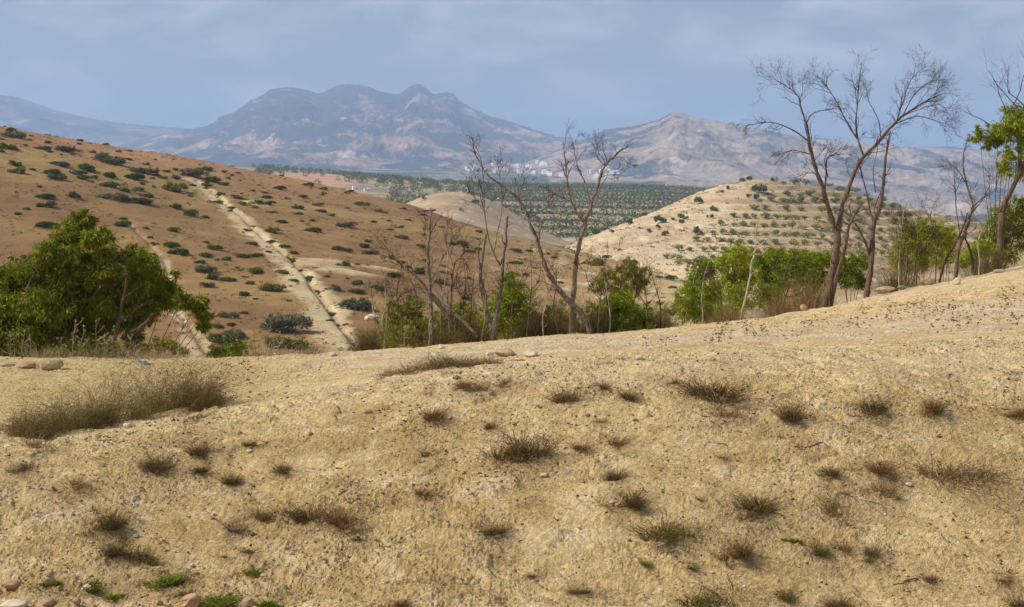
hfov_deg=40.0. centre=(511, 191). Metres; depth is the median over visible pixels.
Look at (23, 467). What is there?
dry tuft
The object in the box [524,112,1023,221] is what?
limestone ridge
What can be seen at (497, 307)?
dead tree
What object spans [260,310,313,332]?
grey shrub
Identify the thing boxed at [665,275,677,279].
dark shrub
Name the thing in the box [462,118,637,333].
dead tree
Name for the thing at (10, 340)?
dry thistle
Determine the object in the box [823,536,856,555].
dry tuft
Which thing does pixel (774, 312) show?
dry scrub
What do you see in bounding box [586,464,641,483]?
dry tuft
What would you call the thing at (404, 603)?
dry tuft
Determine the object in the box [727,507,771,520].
dry tuft
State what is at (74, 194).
grey shrub
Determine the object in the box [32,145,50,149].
grey shrub
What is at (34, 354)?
dry grass
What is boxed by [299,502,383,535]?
dry tuft
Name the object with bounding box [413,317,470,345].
dry scrub
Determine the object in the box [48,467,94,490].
dry tuft
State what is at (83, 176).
dark shrub
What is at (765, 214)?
olive tree
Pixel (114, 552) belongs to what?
dry tuft
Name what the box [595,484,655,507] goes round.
dry tuft
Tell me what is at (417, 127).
mountain
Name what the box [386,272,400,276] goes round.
dark shrub
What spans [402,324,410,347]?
dry thistle
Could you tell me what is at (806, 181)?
olive tree
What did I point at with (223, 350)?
green bush
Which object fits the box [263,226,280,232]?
olive shrub
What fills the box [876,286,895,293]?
rock
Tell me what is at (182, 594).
dry tuft
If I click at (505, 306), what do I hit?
green bush
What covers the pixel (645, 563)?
green plant
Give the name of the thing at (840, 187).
olive tree
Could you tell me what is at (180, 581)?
dry tuft
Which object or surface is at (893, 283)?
dry scrub
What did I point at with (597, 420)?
dry tuft
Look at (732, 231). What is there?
olive tree
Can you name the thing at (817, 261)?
green bush
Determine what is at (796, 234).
olive tree
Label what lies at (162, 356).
dry grass
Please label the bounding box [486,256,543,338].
dead sapling
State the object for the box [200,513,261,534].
dry tuft
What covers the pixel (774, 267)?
dead sapling
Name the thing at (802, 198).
olive tree
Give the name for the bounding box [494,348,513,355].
rock
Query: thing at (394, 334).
green bush
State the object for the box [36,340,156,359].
dry grass
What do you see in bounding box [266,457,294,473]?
dry tuft
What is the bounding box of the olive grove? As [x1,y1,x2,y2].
[251,163,709,236]
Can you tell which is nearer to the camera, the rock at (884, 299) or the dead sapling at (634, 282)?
the dead sapling at (634, 282)
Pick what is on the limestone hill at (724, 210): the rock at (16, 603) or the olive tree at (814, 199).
the olive tree at (814, 199)
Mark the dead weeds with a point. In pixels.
(1012, 315)
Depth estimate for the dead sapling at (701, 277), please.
30.02 m
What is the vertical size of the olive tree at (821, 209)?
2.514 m
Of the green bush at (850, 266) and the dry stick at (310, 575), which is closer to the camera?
the dry stick at (310, 575)
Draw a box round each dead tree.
[364,208,480,345]
[438,205,475,338]
[457,134,513,340]
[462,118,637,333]
[727,43,975,307]
[835,118,909,297]
[889,197,945,285]
[928,129,1007,279]
[938,213,977,282]
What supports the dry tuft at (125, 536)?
on the ground at (614, 583)
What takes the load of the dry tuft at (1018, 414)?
on the ground at (614, 583)
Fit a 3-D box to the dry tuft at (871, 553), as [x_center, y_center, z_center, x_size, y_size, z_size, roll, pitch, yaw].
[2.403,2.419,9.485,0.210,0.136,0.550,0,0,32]
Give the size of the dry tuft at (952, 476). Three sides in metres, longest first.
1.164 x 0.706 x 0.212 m
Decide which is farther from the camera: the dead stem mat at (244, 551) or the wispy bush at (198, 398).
the wispy bush at (198, 398)
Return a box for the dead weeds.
[0,283,1023,597]
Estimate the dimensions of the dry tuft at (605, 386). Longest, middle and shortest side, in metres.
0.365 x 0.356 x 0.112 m
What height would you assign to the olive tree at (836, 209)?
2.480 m
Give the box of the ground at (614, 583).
[0,265,1023,606]
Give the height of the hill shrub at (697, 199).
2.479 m
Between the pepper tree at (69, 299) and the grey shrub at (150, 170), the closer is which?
the pepper tree at (69, 299)
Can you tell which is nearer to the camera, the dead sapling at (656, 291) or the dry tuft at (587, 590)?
the dry tuft at (587, 590)
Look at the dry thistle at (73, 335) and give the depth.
23.91 m
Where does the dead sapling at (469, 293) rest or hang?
on the ground at (614, 583)
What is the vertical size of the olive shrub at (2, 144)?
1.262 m
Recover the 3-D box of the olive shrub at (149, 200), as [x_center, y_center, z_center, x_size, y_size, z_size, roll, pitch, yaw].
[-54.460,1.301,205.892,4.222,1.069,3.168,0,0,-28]
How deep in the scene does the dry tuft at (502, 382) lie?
12.52 m
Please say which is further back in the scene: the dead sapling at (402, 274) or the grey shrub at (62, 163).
the grey shrub at (62, 163)
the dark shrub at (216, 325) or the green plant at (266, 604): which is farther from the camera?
the dark shrub at (216, 325)
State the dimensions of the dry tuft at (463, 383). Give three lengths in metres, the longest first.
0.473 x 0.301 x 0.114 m
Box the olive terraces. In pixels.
[235,167,698,242]
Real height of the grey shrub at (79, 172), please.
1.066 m
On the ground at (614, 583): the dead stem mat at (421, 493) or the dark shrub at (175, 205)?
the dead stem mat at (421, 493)
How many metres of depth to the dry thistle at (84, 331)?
23.87 m
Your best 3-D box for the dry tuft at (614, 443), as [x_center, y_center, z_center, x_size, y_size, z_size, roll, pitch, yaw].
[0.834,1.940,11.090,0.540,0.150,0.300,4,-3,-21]
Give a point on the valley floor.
(453, 175)
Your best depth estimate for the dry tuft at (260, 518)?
10.39 m
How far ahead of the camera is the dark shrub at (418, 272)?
173.65 m
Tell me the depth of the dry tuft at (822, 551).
9.53 m
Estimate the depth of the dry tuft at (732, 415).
11.43 m
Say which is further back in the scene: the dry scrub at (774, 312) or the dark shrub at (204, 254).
the dark shrub at (204, 254)
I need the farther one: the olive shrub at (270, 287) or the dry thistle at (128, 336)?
the olive shrub at (270, 287)
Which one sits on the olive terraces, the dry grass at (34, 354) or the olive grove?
the olive grove
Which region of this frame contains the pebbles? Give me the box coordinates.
[0,272,1023,606]
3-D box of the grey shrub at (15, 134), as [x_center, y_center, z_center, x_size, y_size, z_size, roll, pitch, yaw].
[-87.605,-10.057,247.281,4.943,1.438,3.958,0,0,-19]
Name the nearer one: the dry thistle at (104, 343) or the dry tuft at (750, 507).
the dry tuft at (750, 507)
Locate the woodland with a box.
[373,172,617,187]
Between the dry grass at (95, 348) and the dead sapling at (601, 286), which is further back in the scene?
the dead sapling at (601, 286)
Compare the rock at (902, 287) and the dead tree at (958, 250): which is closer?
the rock at (902, 287)
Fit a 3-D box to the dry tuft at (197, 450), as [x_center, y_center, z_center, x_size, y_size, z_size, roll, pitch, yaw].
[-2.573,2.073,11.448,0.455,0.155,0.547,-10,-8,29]
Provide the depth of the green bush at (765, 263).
36.80 m
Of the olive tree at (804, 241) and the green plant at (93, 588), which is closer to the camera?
the green plant at (93, 588)
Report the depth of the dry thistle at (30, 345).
23.88 m
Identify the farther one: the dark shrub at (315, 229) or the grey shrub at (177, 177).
the grey shrub at (177, 177)
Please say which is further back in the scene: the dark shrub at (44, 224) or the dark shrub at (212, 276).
the dark shrub at (44, 224)
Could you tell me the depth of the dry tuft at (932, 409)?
11.39 m
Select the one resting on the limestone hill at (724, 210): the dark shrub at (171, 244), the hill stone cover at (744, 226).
the hill stone cover at (744, 226)
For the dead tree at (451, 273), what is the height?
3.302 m
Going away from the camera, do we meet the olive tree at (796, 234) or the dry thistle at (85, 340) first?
the dry thistle at (85, 340)
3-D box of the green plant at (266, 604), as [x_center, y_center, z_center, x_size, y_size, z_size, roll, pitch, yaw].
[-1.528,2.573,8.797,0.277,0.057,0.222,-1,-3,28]
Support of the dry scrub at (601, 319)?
on the ground at (614, 583)
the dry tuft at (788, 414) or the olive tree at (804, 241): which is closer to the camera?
the dry tuft at (788, 414)
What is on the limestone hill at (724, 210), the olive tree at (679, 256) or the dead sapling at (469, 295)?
the olive tree at (679, 256)
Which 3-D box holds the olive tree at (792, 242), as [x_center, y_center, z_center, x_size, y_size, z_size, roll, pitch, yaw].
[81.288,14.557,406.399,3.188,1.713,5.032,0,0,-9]
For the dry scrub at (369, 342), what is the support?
on the ground at (614, 583)
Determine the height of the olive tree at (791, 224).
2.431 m
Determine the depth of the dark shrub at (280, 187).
254.25 m
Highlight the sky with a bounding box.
[0,0,1023,155]
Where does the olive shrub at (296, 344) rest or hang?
on the hillside
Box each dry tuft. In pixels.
[0,453,47,473]
[15,430,51,451]
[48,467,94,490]
[75,504,136,537]
[89,532,144,560]
[113,527,136,543]
[116,447,186,474]
[122,541,171,565]
[157,565,203,585]
[171,587,194,599]
[172,435,226,455]
[181,410,216,419]
[181,462,216,473]
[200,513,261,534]
[209,468,247,484]
[232,437,263,446]
[246,505,282,521]
[247,493,368,525]
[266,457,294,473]
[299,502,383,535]
[377,596,414,606]
[407,400,452,424]
[445,420,582,466]
[447,376,472,389]
[457,375,493,391]
[469,517,515,535]
[475,419,497,429]
[493,370,514,387]
[533,387,598,403]
[559,586,596,595]
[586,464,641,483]
[591,417,612,422]
[593,378,618,390]
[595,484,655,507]
[596,427,641,446]
[602,511,752,544]
[608,388,647,399]
[628,369,796,403]
[644,571,803,606]
[681,559,701,573]
[694,482,802,513]
[702,531,761,562]
[703,401,746,420]
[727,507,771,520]
[763,398,818,420]
[772,579,806,604]
[795,532,843,562]
[806,487,846,518]
[806,592,867,606]
[811,464,847,476]
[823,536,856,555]
[833,394,903,415]
[837,456,913,473]
[846,474,915,497]
[854,537,885,564]
[888,445,1023,489]
[912,393,956,416]
[996,404,1023,417]
[998,588,1023,606]
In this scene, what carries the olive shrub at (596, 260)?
on the hillside
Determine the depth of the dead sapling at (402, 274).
26.27 m
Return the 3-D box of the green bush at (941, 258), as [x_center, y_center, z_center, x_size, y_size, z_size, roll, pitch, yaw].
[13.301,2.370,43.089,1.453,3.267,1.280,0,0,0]
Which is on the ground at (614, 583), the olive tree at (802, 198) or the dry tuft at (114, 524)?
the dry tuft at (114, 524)
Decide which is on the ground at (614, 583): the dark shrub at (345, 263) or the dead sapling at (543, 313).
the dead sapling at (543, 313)
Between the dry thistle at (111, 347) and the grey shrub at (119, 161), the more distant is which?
the grey shrub at (119, 161)
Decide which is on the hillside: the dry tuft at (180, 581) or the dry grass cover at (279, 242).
the dry grass cover at (279, 242)
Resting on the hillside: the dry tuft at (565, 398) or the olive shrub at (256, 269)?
the olive shrub at (256, 269)
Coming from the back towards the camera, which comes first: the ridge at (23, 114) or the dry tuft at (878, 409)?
the ridge at (23, 114)
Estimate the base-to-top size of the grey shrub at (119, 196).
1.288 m
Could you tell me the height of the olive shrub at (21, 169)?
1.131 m
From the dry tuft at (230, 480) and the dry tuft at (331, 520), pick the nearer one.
the dry tuft at (331, 520)
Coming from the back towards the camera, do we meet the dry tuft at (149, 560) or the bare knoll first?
the bare knoll
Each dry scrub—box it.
[320,314,399,350]
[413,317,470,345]
[435,309,510,343]
[498,304,575,338]
[506,295,605,337]
[547,290,626,333]
[642,303,687,328]
[697,299,749,323]
[737,280,817,317]
[764,264,853,311]
[857,246,948,294]
[951,241,1022,280]
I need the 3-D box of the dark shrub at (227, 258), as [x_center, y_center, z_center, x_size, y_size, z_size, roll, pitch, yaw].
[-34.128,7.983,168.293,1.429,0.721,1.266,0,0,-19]
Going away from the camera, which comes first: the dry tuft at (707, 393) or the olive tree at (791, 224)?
the dry tuft at (707, 393)
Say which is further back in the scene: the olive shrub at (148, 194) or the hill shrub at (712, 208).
the hill shrub at (712, 208)
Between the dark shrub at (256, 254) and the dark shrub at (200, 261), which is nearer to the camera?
the dark shrub at (200, 261)
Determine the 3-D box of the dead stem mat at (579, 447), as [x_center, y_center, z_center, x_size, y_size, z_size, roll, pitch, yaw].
[0.529,2.006,11.124,0.286,0.081,0.252,0,0,9]
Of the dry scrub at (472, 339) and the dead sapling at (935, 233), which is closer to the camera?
the dry scrub at (472, 339)
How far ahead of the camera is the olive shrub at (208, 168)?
259.76 m
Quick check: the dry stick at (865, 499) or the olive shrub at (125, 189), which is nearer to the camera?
the dry stick at (865, 499)
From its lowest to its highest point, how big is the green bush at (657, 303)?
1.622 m
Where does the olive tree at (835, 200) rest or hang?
on the limestone hill at (724, 210)
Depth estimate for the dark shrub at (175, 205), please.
207.96 m
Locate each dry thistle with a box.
[4,331,17,356]
[17,330,30,356]
[27,338,34,355]
[56,336,64,357]
[70,317,83,356]
[76,325,85,355]
[81,338,89,354]
[93,317,108,357]
[99,334,111,355]
[108,336,115,357]
[112,325,123,357]
[124,333,135,357]
[174,318,189,352]
[250,326,259,355]
[273,331,284,354]
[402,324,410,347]
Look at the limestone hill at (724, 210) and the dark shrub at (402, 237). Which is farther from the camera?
the limestone hill at (724, 210)
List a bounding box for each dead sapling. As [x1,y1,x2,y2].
[354,274,413,348]
[367,277,399,344]
[378,239,430,347]
[397,266,426,346]
[417,233,464,333]
[442,257,489,339]
[450,240,477,342]
[459,262,479,332]
[459,263,492,340]
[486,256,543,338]
[502,237,557,336]
[510,276,578,335]
[528,247,574,333]
[562,236,627,332]
[581,253,613,332]
[613,251,651,330]
[621,254,666,329]
[643,267,662,327]
[689,240,717,323]
[697,256,743,316]
[767,244,807,313]
[885,196,917,289]
[890,198,923,285]
[910,186,955,282]
[958,188,993,274]
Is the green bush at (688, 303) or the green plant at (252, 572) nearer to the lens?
the green plant at (252, 572)
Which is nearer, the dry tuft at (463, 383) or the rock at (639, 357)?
the dry tuft at (463, 383)
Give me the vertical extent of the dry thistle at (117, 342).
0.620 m
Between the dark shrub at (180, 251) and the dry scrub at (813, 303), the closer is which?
the dry scrub at (813, 303)
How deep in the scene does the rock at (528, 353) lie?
15.66 m
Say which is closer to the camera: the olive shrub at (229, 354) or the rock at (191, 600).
the rock at (191, 600)
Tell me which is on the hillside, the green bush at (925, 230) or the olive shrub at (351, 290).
the olive shrub at (351, 290)
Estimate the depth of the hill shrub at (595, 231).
460.72 m
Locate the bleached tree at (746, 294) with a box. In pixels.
[741,200,792,319]
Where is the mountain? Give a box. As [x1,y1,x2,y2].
[115,84,580,170]
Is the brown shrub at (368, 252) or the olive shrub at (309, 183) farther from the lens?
the olive shrub at (309, 183)
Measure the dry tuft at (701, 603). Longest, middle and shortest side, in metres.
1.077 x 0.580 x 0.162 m
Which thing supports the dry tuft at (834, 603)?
on the ground at (614, 583)
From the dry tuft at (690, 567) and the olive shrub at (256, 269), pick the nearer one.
the dry tuft at (690, 567)
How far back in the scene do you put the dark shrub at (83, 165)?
226.70 m
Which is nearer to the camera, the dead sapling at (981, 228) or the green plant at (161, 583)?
the green plant at (161, 583)
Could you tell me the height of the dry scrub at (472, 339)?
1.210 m
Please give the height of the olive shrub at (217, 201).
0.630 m
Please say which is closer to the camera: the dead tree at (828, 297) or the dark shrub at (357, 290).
the dead tree at (828, 297)
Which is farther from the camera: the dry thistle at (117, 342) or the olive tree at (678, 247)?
the olive tree at (678, 247)
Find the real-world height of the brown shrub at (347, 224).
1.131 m
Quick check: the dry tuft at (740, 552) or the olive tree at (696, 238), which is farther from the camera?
the olive tree at (696, 238)
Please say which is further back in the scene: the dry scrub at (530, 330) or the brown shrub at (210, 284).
the brown shrub at (210, 284)
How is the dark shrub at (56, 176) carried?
on the hillside
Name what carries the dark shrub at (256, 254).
on the hillside
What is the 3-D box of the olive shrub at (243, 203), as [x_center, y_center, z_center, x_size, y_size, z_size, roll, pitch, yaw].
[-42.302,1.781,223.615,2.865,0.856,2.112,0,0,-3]
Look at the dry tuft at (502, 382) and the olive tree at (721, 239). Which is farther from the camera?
the olive tree at (721, 239)
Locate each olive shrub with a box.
[0,142,17,148]
[7,167,25,172]
[119,186,141,192]
[126,197,153,203]
[139,193,154,196]
[161,181,188,191]
[196,166,213,170]
[207,200,222,202]
[212,344,242,357]
[232,266,263,271]
[237,200,254,204]
[258,282,286,291]
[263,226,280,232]
[264,335,308,348]
[301,182,314,185]
[346,288,363,292]
[447,239,468,245]
[583,258,605,264]
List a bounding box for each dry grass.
[0,343,99,357]
[2,339,1023,606]
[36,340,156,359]
[123,347,196,359]
[231,332,297,355]
[271,341,335,354]
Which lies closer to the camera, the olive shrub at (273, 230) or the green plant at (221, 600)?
the green plant at (221, 600)
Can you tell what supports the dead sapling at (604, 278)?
on the ground at (614, 583)
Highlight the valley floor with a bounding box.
[302,169,1011,228]
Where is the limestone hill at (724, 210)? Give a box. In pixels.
[565,180,1023,310]
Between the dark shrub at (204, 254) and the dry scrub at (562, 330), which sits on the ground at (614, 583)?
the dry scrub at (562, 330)
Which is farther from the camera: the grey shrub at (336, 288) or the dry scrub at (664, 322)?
the grey shrub at (336, 288)
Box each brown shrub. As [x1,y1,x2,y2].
[199,282,214,286]
[311,203,324,205]
[335,221,356,226]
[361,250,379,254]
[508,271,530,276]
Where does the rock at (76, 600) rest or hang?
on the ground at (614, 583)
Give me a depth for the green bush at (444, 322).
29.06 m
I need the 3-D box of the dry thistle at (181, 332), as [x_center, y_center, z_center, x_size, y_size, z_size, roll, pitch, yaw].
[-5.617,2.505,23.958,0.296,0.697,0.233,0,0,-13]
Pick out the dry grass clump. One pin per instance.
(438, 364)
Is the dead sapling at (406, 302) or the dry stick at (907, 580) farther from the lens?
the dead sapling at (406, 302)
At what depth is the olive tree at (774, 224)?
431.47 m
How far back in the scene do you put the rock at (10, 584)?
9.23 m
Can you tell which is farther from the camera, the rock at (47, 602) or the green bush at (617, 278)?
the green bush at (617, 278)
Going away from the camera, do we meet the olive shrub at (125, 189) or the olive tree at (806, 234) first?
the olive shrub at (125, 189)
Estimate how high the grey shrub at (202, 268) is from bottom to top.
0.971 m
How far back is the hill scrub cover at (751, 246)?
437.92 m
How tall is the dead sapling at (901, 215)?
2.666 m
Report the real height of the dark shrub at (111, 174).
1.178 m
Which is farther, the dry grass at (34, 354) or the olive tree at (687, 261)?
the olive tree at (687, 261)
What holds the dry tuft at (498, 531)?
on the ground at (614, 583)
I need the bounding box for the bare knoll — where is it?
[406,192,572,245]
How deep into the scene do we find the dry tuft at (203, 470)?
11.14 m
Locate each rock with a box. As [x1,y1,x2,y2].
[0,362,14,366]
[0,599,28,606]
[1,580,19,588]
[20,361,35,368]
[36,358,63,370]
[40,598,54,606]
[72,597,80,604]
[123,423,132,427]
[181,593,200,606]
[243,597,253,606]
[364,314,380,319]
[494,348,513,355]
[523,350,537,356]
[636,355,642,359]
[800,304,806,310]
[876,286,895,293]
[880,297,888,300]
[897,285,909,288]
[919,277,934,284]
[952,277,960,284]
[993,269,1004,272]
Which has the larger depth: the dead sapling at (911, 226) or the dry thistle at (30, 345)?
the dead sapling at (911, 226)
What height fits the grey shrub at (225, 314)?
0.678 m
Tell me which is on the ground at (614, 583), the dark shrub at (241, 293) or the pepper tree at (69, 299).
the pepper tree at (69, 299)
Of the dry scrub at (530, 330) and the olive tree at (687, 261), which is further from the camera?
the olive tree at (687, 261)
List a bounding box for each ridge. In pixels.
[0,95,185,145]
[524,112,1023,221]
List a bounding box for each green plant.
[38,579,66,585]
[81,576,108,597]
[100,592,128,599]
[137,569,188,589]
[182,586,254,606]
[239,565,270,578]
[255,597,289,606]
[634,558,653,566]
[780,537,804,542]
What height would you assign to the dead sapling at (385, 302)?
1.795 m
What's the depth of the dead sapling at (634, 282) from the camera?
26.28 m
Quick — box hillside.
[0,126,768,357]
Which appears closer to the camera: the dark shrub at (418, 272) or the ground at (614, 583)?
the ground at (614, 583)
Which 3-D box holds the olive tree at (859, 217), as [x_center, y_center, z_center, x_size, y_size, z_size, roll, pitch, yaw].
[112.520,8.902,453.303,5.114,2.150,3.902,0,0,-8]
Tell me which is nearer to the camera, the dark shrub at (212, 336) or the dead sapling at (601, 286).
the dead sapling at (601, 286)
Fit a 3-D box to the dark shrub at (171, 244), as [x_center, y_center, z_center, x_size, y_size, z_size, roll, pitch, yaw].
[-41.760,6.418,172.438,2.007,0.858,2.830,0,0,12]
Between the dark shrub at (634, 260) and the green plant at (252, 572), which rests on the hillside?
the dark shrub at (634, 260)
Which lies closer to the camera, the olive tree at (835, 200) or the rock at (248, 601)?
the rock at (248, 601)
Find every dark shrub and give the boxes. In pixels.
[8,160,21,163]
[34,193,55,198]
[34,200,57,206]
[35,221,60,227]
[46,169,61,173]
[46,173,67,178]
[76,174,89,178]
[77,162,95,168]
[102,172,116,177]
[112,220,131,225]
[123,172,145,179]
[161,241,180,246]
[166,227,180,231]
[167,248,189,254]
[168,203,181,207]
[183,208,198,215]
[193,260,205,262]
[198,252,213,256]
[205,176,221,181]
[205,273,219,278]
[206,244,223,249]
[206,332,237,342]
[211,323,223,327]
[219,277,236,280]
[221,256,231,260]
[236,253,250,257]
[239,291,249,295]
[249,253,262,256]
[253,200,273,204]
[273,186,286,189]
[275,269,288,273]
[303,227,321,231]
[303,346,319,353]
[332,246,344,249]
[335,260,350,265]
[341,247,353,251]
[353,288,364,292]
[360,243,369,247]
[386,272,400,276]
[395,235,408,238]
[413,269,424,273]
[509,248,521,251]
[622,258,637,264]
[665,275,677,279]
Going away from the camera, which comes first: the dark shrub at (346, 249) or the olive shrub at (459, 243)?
the dark shrub at (346, 249)
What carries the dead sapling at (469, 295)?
on the ground at (614, 583)
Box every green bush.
[139,335,190,357]
[205,338,254,357]
[371,293,440,349]
[425,299,488,342]
[477,268,552,340]
[523,299,587,333]
[585,288,655,332]
[587,256,651,319]
[651,301,677,326]
[670,258,735,324]
[705,241,769,323]
[745,244,805,316]
[784,247,844,305]
[836,245,874,302]
[887,213,956,286]
[928,218,964,281]
[955,239,994,272]
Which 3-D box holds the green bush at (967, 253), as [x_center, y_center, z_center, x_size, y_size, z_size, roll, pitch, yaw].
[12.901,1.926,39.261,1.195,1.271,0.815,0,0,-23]
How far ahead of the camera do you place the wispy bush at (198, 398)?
13.64 m
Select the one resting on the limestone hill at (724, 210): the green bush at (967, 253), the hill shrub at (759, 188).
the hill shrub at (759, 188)
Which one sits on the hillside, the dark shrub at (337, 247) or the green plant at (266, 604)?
the dark shrub at (337, 247)
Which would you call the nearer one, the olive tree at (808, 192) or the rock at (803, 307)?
the rock at (803, 307)
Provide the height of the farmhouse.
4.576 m
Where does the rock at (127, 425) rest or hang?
on the ground at (614, 583)
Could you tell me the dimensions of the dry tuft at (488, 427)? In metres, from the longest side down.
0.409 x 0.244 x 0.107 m
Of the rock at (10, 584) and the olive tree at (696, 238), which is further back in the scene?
the olive tree at (696, 238)
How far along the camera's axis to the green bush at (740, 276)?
36.01 m
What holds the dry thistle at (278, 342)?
on the ground at (614, 583)
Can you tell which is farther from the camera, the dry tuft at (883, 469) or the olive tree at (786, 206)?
the olive tree at (786, 206)
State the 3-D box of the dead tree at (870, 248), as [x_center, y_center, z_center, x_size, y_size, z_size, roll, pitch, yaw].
[8.959,0.468,35.126,1.929,4.796,1.223,0,0,0]
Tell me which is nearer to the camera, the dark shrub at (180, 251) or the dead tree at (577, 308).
the dead tree at (577, 308)
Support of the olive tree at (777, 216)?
on the limestone hill at (724, 210)
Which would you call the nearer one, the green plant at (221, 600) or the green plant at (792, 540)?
the green plant at (221, 600)
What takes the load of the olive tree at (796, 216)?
on the limestone hill at (724, 210)
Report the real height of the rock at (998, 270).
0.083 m
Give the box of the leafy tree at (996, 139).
[955,40,1023,268]
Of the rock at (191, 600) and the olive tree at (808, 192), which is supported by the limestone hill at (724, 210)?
the olive tree at (808, 192)
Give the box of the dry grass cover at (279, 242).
[0,127,689,356]
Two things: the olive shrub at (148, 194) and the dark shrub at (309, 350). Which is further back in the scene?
the olive shrub at (148, 194)
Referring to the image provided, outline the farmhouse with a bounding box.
[352,186,359,189]
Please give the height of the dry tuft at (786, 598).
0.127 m
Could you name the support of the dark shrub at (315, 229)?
on the hillside
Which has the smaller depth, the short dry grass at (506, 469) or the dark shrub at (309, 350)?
the short dry grass at (506, 469)
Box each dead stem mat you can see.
[237,547,264,554]
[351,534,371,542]
[408,483,453,496]
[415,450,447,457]
[525,573,539,577]
[567,440,593,450]
[917,572,942,583]
[989,566,1015,586]
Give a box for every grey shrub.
[0,131,27,137]
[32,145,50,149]
[47,160,70,165]
[54,145,76,151]
[68,191,81,197]
[69,169,87,174]
[93,151,110,159]
[93,192,129,199]
[98,156,126,164]
[99,181,116,186]
[126,197,148,203]
[129,166,159,173]
[171,174,180,179]
[180,168,209,176]
[194,264,217,272]
[217,312,239,317]
[221,329,246,337]
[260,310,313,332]
[291,205,304,208]
[324,284,340,290]
[338,297,373,310]
[344,301,370,308]
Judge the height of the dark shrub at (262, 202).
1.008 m
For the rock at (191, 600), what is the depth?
8.86 m
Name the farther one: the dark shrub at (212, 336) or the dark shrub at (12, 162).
the dark shrub at (12, 162)
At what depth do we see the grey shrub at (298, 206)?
227.68 m
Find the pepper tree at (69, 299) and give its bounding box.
[0,206,217,357]
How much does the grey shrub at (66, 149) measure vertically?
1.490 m
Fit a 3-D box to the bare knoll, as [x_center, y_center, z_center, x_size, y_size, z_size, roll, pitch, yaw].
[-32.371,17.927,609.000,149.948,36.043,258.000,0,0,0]
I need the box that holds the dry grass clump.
[369,347,504,381]
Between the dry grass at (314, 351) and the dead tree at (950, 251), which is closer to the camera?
the dry grass at (314, 351)
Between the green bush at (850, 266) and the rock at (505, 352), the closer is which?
the rock at (505, 352)
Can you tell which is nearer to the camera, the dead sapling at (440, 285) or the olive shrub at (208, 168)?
the dead sapling at (440, 285)
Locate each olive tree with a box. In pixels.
[670,244,683,250]
[670,254,685,259]
[684,259,693,263]
[691,236,700,241]
[716,236,725,241]
[717,219,724,225]
[728,228,737,234]
[747,204,759,209]
[760,212,769,218]
[770,221,778,226]
[772,214,781,218]
[782,204,789,210]
[786,221,795,227]
[788,240,799,244]
[789,214,801,219]
[790,231,800,236]
[797,195,806,202]
[798,231,816,237]
[801,239,808,244]
[802,178,810,185]
[804,190,815,195]
[809,196,817,202]
[810,224,821,229]
[816,206,826,211]
[830,198,840,202]
[831,207,838,212]
[835,185,846,190]
[851,187,861,191]
[851,225,866,229]
[854,216,866,221]
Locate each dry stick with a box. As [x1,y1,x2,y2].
[297,571,321,578]
[850,495,881,503]
[893,578,918,584]
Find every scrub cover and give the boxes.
[0,126,664,355]
[562,180,991,281]
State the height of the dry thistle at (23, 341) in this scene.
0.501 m
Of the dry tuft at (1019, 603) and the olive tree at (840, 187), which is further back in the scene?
the olive tree at (840, 187)
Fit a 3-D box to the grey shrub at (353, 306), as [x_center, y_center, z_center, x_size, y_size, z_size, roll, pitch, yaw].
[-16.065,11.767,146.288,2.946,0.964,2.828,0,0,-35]
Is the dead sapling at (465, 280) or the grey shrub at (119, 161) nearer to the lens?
the dead sapling at (465, 280)
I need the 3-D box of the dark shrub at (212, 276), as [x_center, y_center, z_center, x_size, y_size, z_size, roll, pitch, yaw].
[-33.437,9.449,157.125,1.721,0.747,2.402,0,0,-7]
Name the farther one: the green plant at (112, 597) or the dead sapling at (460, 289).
the dead sapling at (460, 289)
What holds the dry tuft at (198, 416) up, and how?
on the ground at (614, 583)
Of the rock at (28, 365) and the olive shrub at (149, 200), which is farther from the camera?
the olive shrub at (149, 200)
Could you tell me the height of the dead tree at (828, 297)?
6.676 m
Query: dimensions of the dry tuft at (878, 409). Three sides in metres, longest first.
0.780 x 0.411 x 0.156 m
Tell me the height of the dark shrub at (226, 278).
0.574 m
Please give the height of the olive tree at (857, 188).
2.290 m
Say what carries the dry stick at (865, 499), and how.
on the ground at (614, 583)
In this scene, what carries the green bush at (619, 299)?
on the ground at (614, 583)
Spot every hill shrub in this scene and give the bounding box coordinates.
[591,228,599,233]
[654,214,666,221]
[661,230,668,235]
[692,226,702,234]
[693,196,702,202]
[710,206,717,210]
[751,183,767,192]
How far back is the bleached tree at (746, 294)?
30.08 m
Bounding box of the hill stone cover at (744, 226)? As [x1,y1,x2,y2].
[582,181,895,278]
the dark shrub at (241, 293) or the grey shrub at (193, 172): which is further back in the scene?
the grey shrub at (193, 172)
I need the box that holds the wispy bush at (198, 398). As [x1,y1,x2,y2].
[0,306,415,439]
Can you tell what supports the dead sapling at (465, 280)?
on the ground at (614, 583)
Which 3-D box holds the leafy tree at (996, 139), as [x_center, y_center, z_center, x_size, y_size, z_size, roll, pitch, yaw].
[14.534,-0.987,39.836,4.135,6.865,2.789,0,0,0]
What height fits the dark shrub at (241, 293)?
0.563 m
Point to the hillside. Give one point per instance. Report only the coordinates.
(139, 216)
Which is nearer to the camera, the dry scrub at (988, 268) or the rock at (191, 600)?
the rock at (191, 600)
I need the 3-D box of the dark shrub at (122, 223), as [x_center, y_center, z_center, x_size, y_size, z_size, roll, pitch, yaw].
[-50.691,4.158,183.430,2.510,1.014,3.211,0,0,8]

